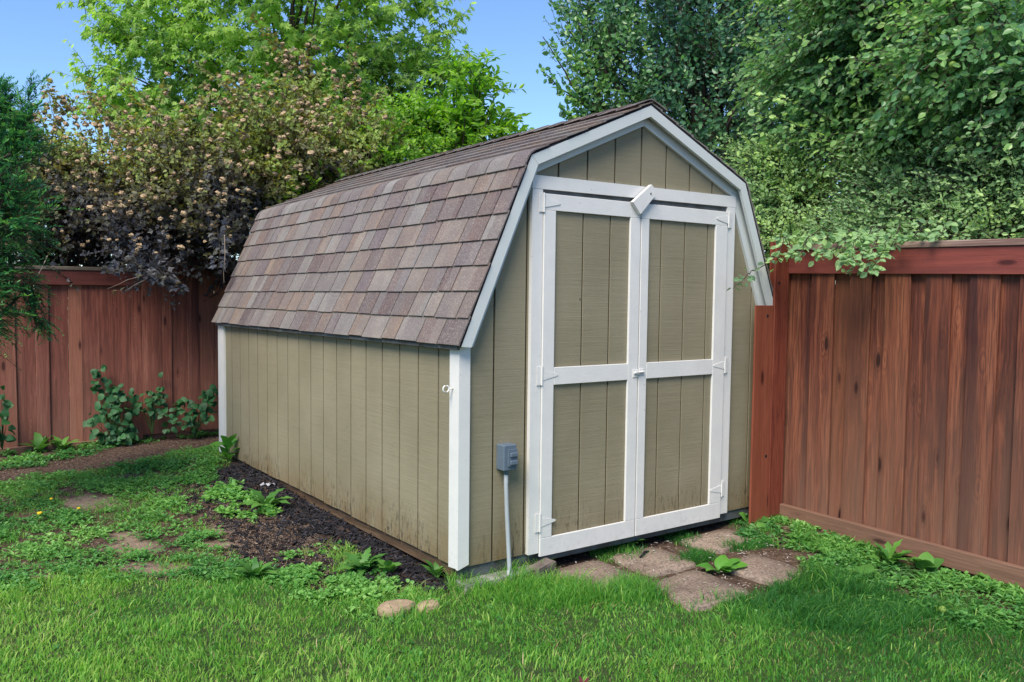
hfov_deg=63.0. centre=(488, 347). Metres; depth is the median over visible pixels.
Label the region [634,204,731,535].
door
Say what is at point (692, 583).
paving slab
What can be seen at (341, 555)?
rough grass
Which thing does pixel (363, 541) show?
mulch chips
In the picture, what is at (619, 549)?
joint grass
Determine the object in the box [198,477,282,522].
ground cover weeds
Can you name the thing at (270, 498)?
weed plant
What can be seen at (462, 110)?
ash sapling
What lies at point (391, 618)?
lawn weeds
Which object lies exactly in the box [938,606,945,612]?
fallen apple
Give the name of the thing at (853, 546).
weed plant
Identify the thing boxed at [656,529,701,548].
joint grass
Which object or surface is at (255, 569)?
weed plant
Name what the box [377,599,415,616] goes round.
stone
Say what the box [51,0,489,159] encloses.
maple tree
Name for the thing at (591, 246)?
door
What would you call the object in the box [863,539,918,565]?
weed plant
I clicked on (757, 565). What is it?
paving slab
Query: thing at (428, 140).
green shrub
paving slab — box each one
[555,560,634,590]
[613,547,695,576]
[656,570,749,611]
[682,529,749,553]
[728,555,802,586]
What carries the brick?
on the ground at (782, 553)
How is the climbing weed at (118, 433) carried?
on the ground at (782, 553)
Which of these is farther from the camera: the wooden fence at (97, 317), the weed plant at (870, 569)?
the wooden fence at (97, 317)
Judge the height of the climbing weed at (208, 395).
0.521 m
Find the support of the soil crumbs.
on the ground at (782, 553)
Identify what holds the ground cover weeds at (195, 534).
on the ground at (782, 553)
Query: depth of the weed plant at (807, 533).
5.06 m
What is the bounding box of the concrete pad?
[456,565,529,593]
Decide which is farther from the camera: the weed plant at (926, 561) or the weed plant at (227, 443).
the weed plant at (227, 443)
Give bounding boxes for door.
[535,192,640,556]
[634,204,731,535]
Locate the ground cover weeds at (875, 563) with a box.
[732,513,1023,635]
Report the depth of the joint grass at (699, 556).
4.72 m
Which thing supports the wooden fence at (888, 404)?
on the ground at (782, 553)
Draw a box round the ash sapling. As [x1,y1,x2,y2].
[380,39,533,161]
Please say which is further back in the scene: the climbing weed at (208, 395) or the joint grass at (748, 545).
the climbing weed at (208, 395)
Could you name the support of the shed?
on the ground at (782, 553)
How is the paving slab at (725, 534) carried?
on the ground at (782, 553)
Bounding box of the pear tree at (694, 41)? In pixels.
[536,0,1018,265]
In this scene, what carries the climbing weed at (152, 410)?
on the ground at (782, 553)
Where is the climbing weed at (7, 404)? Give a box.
[0,385,15,449]
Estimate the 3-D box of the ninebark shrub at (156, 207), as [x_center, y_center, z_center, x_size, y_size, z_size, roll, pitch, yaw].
[-3.026,-0.859,8.235,2.489,3.772,3.032,-2,4,-35]
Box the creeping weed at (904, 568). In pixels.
[812,547,947,587]
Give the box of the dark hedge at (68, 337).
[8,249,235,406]
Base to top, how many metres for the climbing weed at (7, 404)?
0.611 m
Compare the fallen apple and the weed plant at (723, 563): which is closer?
the fallen apple
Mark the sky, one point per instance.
(32, 32)
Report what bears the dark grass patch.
on the ground at (782, 553)
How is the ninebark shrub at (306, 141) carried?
on the ground at (782, 553)
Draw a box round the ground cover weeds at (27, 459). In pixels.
[0,430,218,469]
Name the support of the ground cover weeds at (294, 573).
on the ground at (782, 553)
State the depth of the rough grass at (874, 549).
4.36 m
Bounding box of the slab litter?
[564,532,837,601]
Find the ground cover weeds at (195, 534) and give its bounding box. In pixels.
[0,445,269,594]
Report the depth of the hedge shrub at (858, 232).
5.47 m
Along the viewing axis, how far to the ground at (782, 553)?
3.84 m
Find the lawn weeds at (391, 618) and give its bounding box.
[50,573,1012,681]
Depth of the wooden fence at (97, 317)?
8.27 m
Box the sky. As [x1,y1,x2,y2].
[0,0,1016,282]
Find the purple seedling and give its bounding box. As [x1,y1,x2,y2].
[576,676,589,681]
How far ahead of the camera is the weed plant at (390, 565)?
4.38 m
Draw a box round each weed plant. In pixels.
[12,432,55,451]
[46,436,79,449]
[208,434,237,461]
[227,557,278,577]
[240,488,291,516]
[332,546,387,576]
[373,559,400,572]
[420,559,445,576]
[614,539,644,551]
[696,555,747,572]
[785,531,816,544]
[835,538,870,555]
[853,564,877,578]
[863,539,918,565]
[904,552,943,573]
[973,571,1011,589]
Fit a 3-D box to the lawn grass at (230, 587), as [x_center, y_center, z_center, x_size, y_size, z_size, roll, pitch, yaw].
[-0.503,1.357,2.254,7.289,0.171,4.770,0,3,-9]
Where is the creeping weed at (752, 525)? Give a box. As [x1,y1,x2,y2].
[725,512,769,543]
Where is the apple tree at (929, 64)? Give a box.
[715,0,1023,208]
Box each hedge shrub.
[708,89,848,290]
[766,111,998,277]
[852,100,1023,240]
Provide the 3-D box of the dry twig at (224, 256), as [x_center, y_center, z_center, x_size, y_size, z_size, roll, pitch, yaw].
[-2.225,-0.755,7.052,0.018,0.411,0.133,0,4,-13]
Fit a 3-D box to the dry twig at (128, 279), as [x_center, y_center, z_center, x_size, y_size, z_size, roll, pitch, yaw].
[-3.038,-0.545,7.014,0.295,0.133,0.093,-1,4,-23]
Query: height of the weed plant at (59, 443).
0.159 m
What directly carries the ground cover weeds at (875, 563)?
on the ground at (782, 553)
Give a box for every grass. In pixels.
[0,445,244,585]
[0,564,1023,681]
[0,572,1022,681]
[261,539,439,611]
[430,556,683,610]
[584,542,656,564]
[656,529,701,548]
[663,545,719,564]
[715,531,777,553]
[725,515,1023,641]
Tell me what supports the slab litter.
on the ground at (782, 553)
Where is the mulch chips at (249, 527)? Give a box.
[161,470,395,590]
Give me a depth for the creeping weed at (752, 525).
5.38 m
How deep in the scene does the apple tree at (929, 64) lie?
5.60 m
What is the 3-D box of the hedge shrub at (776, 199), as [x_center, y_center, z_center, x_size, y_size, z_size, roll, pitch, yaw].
[2.142,-0.325,6.108,1.323,3.066,2.930,1,4,14]
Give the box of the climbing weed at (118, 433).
[83,364,139,447]
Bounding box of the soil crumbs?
[0,435,218,492]
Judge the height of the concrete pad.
0.105 m
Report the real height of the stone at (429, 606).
0.063 m
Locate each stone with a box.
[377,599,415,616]
[416,599,439,612]
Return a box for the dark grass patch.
[685,559,961,638]
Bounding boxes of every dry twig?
[108,275,143,290]
[223,235,224,276]
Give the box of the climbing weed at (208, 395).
[172,384,218,435]
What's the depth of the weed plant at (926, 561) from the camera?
4.61 m
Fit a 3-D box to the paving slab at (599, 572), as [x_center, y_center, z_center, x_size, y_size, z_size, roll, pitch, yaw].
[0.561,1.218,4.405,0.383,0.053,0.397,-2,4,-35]
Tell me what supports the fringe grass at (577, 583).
on the ground at (782, 553)
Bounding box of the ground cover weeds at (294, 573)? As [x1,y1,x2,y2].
[257,540,440,619]
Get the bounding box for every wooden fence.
[0,257,236,452]
[749,238,1023,588]
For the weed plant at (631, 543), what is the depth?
4.91 m
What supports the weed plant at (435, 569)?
on the ground at (782, 553)
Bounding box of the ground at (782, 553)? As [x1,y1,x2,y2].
[0,297,1023,681]
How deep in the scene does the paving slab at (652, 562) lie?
4.61 m
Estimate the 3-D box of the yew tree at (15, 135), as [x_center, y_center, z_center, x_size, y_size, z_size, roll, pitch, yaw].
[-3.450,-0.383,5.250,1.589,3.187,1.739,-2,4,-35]
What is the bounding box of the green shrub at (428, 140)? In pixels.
[245,90,494,223]
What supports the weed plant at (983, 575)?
on the ground at (782, 553)
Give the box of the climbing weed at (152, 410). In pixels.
[131,372,176,434]
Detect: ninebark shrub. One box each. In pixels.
[0,76,168,294]
[38,71,289,310]
[179,11,423,217]
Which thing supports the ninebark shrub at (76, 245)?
on the ground at (782, 553)
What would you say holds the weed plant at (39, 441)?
on the ground at (782, 553)
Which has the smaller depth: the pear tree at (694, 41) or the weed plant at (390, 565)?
the weed plant at (390, 565)
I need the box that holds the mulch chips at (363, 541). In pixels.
[199,461,450,593]
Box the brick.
[529,557,555,579]
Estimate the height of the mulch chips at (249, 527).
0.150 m
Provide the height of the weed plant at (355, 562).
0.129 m
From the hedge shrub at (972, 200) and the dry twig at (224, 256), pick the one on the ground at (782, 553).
the hedge shrub at (972, 200)
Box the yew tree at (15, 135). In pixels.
[0,69,82,370]
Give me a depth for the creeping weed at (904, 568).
4.56 m
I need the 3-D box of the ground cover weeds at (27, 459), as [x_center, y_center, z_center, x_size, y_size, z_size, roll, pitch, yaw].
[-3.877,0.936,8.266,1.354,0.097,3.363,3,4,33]
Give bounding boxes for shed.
[211,99,772,581]
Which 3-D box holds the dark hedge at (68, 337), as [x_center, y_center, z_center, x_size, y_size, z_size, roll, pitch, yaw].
[-5.176,-0.260,11.237,6.645,3.267,1.799,-2,4,-35]

